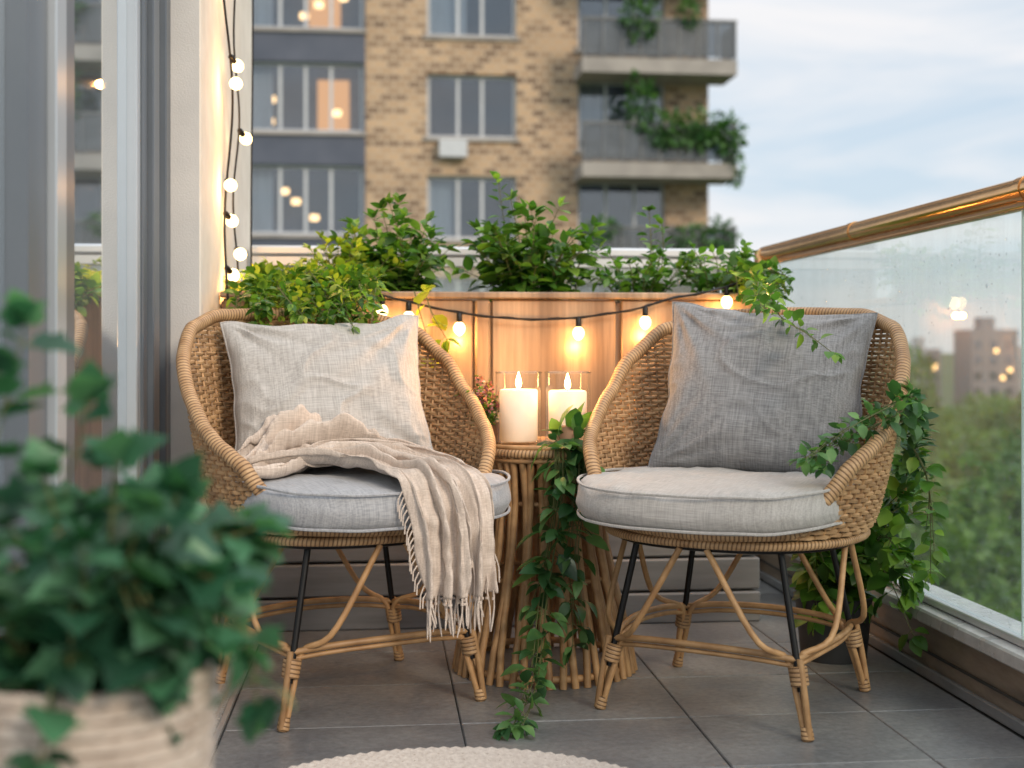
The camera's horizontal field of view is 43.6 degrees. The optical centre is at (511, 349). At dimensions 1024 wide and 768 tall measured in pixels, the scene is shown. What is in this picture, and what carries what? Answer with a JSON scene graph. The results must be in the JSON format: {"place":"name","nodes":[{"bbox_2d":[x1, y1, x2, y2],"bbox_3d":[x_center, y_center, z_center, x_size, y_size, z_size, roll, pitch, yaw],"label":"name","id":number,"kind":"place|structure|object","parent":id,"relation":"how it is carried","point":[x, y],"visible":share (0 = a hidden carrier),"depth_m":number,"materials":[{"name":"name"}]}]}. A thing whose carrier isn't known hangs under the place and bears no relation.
{"place":"outdoors","nodes":[
{"label":"outdoors","id":0,"kind":"place"},
{"bbox_2d":[215,579,1023,753],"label":"balcony slab","id":1,"kind":"structure","parent":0,"point":[975,709],"depth_m":3.00,"materials":[{"name":"concrete"}]},
{"bbox_2d":[170,0,251,624],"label":"stucco wall","id":2,"kind":"structure","parent":1,"relation":"on","point":[200,104],"depth_m":3.34,"materials":[{"name":"white paint"}]},
{"bbox_2d":[5,0,169,572],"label":"frame","id":3,"kind":"object","parent":2,"relation":"attached to","point":[39,150],"visible":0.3,"depth_m":2.18,"materials":[{"name":"metal"}]},
{"bbox_2d":[0,0,126,631],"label":"glass","id":4,"kind":"object","parent":3,"relation":"attached to","point":[101,184],"visible":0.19,"depth_m":2.69,"materials":[{"name":"clear"}]},
{"bbox_2d":[223,0,253,299],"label":"string lights","id":5,"kind":"object","parent":2,"relation":"attached to","point":[245,138],"visible":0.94,"depth_m":3.77,"materials":[{"name":"white glass"}]},
{"bbox_2d":[212,580,1023,767],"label":"floor tiles","id":6,"kind":"object","parent":1,"relation":"on","point":[693,711],"visible":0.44,"depth_m":2.85,"materials":[{"name":"tile"}]},
{"bbox_2d":[0,288,296,767],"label":"ivy pot plant","id":7,"kind":"object","parent":6,"relation":"on","point":[117,641],"visible":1,"depth_m":1.15,"materials":[{"name":"green plant"}]},
{"bbox_2d":[176,308,510,731],"bbox_3d":[-0.399,0.351,3.046,0.745,0.923,0.767,0,0,-30],"label":"rattan armchair","id":8,"kind":"object","parent":6,"relation":"on","point":[337,508],"visible":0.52,"depth_m":2.88,"materials":[{"name":"brown wicker"}]},
{"bbox_2d":[220,314,432,476],"bbox_3d":[-0.453,0.110,3.171,0.504,0.421,0.174,-2,-22,-17],"label":"throw pillow","id":9,"kind":"object","parent":8,"relation":"on","point":[368,375],"visible":0.67,"depth_m":3.12,"materials":[{"name":"fabric"}]},
{"bbox_2d":[237,404,499,641],"bbox_3d":[-0.346,0.370,2.871,0.476,0.485,0.558,0,0,-30],"label":"throw blanket","id":10,"kind":"object","parent":8,"relation":"on","point":[448,499],"visible":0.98,"depth_m":2.76,"materials":[{"name":"fabric"}]},
{"bbox_2d":[289,746,626,767],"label":"round rug","id":11,"kind":"object","parent":6,"relation":"on","point":[458,757],"visible":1,"depth_m":2.49,"materials":[{"name":"fabric"}]},
{"bbox_2d":[220,291,759,631],"bbox_3d":[-0.074,0.320,3.999,1.585,0.980,0.530,0,0,-6],"label":"wooden planter box","id":12,"kind":"object","parent":6,"relation":"on","point":[507,350],"visible":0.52,"depth_m":3.78,"materials":[{"name":"wood"}]},
{"bbox_2d":[223,257,327,290],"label":"golden herb plant","id":13,"kind":"object","parent":12,"relation":"in","point":[266,261],"visible":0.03,"depth_m":3.81,"materials":[{"name":"green plant"}]},
{"bbox_2d":[222,258,390,333],"bbox_3d":[-0.554,-0.134,3.462,0.478,0.251,0.605,0,0,-6],"label":"trailing herb plant","id":14,"kind":"object","parent":12,"relation":"in","point":[370,283],"visible":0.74,"depth_m":3.38,"materials":[{"name":"green plant"}]},
{"bbox_2d":[247,257,367,323],"bbox_3d":[-0.555,-0.142,3.479,0.360,0.230,0.572,0,0,-6],"label":"trailing herb plant","id":15,"kind":"object","parent":12,"relation":"in","point":[269,267],"visible":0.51,"depth_m":3.41,"materials":[{"name":"green plant"}]},
{"bbox_2d":[299,225,406,290],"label":"golden herb plant","id":16,"kind":"object","parent":12,"relation":"in","point":[346,247],"visible":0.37,"depth_m":3.81,"materials":[{"name":"green plant"}]},
{"bbox_2d":[329,192,460,291],"bbox_3d":[-0.367,-0.303,3.922,0.389,0.366,0.314,0,0,14],"label":"basil plant","id":17,"kind":"object","parent":12,"relation":"on","point":[421,259],"visible":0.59,"depth_m":3.89,"materials":[{"name":"green plant"}]},
{"bbox_2d":[413,284,460,367],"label":"trailing vine plant","id":18,"kind":"object","parent":12,"relation":"in","point":[440,321],"visible":0.71,"depth_m":3.65,"materials":[{"name":"yellow plant"}]},
{"bbox_2d":[379,171,606,299],"bbox_3d":[-0.060,-0.344,3.942,0.702,0.413,0.171,0,0,-6],"label":"mint plant","id":19,"kind":"object","parent":12,"relation":"on","point":[389,199],"visible":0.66,"depth_m":3.92,"materials":[{"name":"green plant"}]},
{"bbox_2d":[452,198,610,301],"bbox_3d":[0.065,-0.293,3.960,0.501,0.349,0.345,0,0,-6],"label":"basil plant","id":20,"kind":"object","parent":12,"relation":"on","point":[552,271],"visible":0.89,"depth_m":3.90,"materials":[{"name":"green plant"}]},
{"bbox_2d":[376,281,742,340],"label":"string lights","id":21,"kind":"object","parent":12,"relation":"attached to","point":[578,330],"visible":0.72,"depth_m":3.75,"materials":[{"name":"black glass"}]},
{"bbox_2d":[580,244,693,302],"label":"herb plant","id":22,"kind":"object","parent":12,"relation":"in","point":[625,284],"visible":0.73,"depth_m":3.96,"materials":[{"name":"green plant"}]},
{"bbox_2d":[635,204,673,292],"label":"herb sprig plant","id":23,"kind":"object","parent":12,"relation":"on","point":[658,219],"visible":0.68,"depth_m":3.98,"materials":[{"name":"green plant"}]},
{"bbox_2d":[675,239,757,300],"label":"ivy plant","id":24,"kind":"object","parent":12,"relation":"on","point":[702,280],"visible":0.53,"depth_m":3.96,"materials":[{"name":"green plant"}]},
{"bbox_2d":[709,252,844,363],"bbox_3d":[0.700,-0.132,3.377,0.242,0.327,1.154,0,0,2],"label":"corner vine plant","id":25,"kind":"object","parent":12,"relation":"in","point":[753,288],"visible":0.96,"depth_m":3.52,"materials":[{"name":"green plant"}]},
{"bbox_2d":[452,436,637,689],"bbox_3d":[0.084,0.522,3.276,0.475,0.579,0.473,0,0,-6],"label":"rattan side table","id":26,"kind":"object","parent":6,"relation":"on","point":[520,520],"visible":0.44,"depth_m":3.13,"materials":[{"name":"brown wicker"}]},
{"bbox_2d":[455,374,499,441],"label":"potted heather plant","id":27,"kind":"object","parent":26,"relation":"on","point":[490,404],"visible":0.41,"depth_m":3.27,"materials":[{"name":"pink plant"}]},
{"bbox_2d":[496,371,540,443],"bbox_3d":[0.017,0.144,3.244,0.120,0.179,0.120,0,0,-6],"label":"glass candle","id":28,"kind":"object","parent":26,"relation":"on","point":[518,415],"visible":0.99,"depth_m":3.20,"materials":[{"name":"wax"}]},
{"bbox_2d":[492,402,608,740],"bbox_3d":[0.069,0.489,2.917,0.220,0.730,0.569,0,0,22],"label":"trailing pothos plant","id":29,"kind":"object","parent":26,"relation":"on","point":[569,434],"visible":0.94,"depth_m":3.03,"materials":[{"name":"green plant"}]},
{"bbox_2d":[545,371,590,441],"bbox_3d":[0.141,0.144,3.247,0.120,0.179,0.120,0,0,-6],"label":"glass candle","id":30,"kind":"object","parent":26,"relation":"on","point":[560,402],"visible":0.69,"depth_m":3.21,"materials":[{"name":"wax"}]},
{"bbox_2d":[576,307,910,741],"bbox_3d":[0.530,0.351,2.983,0.745,0.923,0.757,0,0,30],"label":"rattan armchair","id":31,"kind":"object","parent":6,"relation":"on","point":[707,511],"visible":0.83,"depth_m":2.79,"materials":[{"name":"brown wicker"}]},
{"bbox_2d":[648,301,877,484],"bbox_3d":[0.605,0.102,3.093,0.504,0.445,0.179,4,-19,19],"label":"throw pillow","id":32,"kind":"object","parent":31,"relation":"on","point":[753,392],"visible":0.88,"depth_m":3.03,"materials":[{"name":"fabric"}]},
{"bbox_2d":[787,376,950,664],"bbox_3d":[0.836,0.433,3.039,0.388,0.754,0.895,0,0,10],"label":"potted climber plant","id":33,"kind":"object","parent":6,"relation":"on","point":[885,550],"visible":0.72,"depth_m":3.06,"materials":[{"name":"green plant"}]},
{"bbox_2d":[755,554,1023,736],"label":"balcony curb","id":34,"kind":"structure","parent":1,"relation":"on","point":[973,655],"depth_m":3.02,"materials":[{"name":"concrete"}]},
{"bbox_2d":[252,176,1023,636],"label":"glass railing","id":35,"kind":"object","parent":34,"relation":"on","point":[1002,198],"visible":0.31,"depth_m":3.50,"materials":[{"name":"clear glass"}]},
{"bbox_2d":[708,0,1023,352],"label":"sky","id":36,"kind":"structure","parent":0,"point":[853,110],"materials":[{"name":"white"}]},
{"bbox_2d":[867,353,953,413],"bbox_3d":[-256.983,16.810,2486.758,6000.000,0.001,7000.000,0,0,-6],"label":"building","id":37,"kind":"structure","parent":0,"point":[947,377],"depth_m":726.12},
{"bbox_2d":[252,0,707,292],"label":"walls","id":38,"kind":"structure","parent":37,"relation":"on","point":[396,54],"depth_m":37.00,"materials":[{"name":"brick"}]},
{"bbox_2d":[252,0,663,292],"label":"windows","id":39,"kind":"structure","parent":38,"relation":"attached to","point":[298,201],"depth_m":38.66,"materials":[{"name":"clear glass"}]},
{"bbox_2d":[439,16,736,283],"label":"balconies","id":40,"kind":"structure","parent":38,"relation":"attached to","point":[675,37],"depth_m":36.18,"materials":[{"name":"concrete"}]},
{"bbox_2d":[580,0,749,248],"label":"balcony greenery","id":41,"kind":"object","parent":40,"relation":"attached to","point":[708,141],"visible":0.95,"depth_m":36.06,"materials":[{"name":"green plant"}]},
{"bbox_2d":[858,340,1020,621],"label":"tree line","id":42,"kind":"object","parent":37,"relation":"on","point":[974,446],"visible":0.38,"depth_m":55.88,"materials":[{"name":"green plant"}]},
{"bbox_2d":[861,317,1020,408],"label":"city skyline","id":43,"kind":"structure","parent":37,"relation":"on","point":[987,357],"depth_m":261.85,"materials":[{"name":"grey concrete"}]}
]}

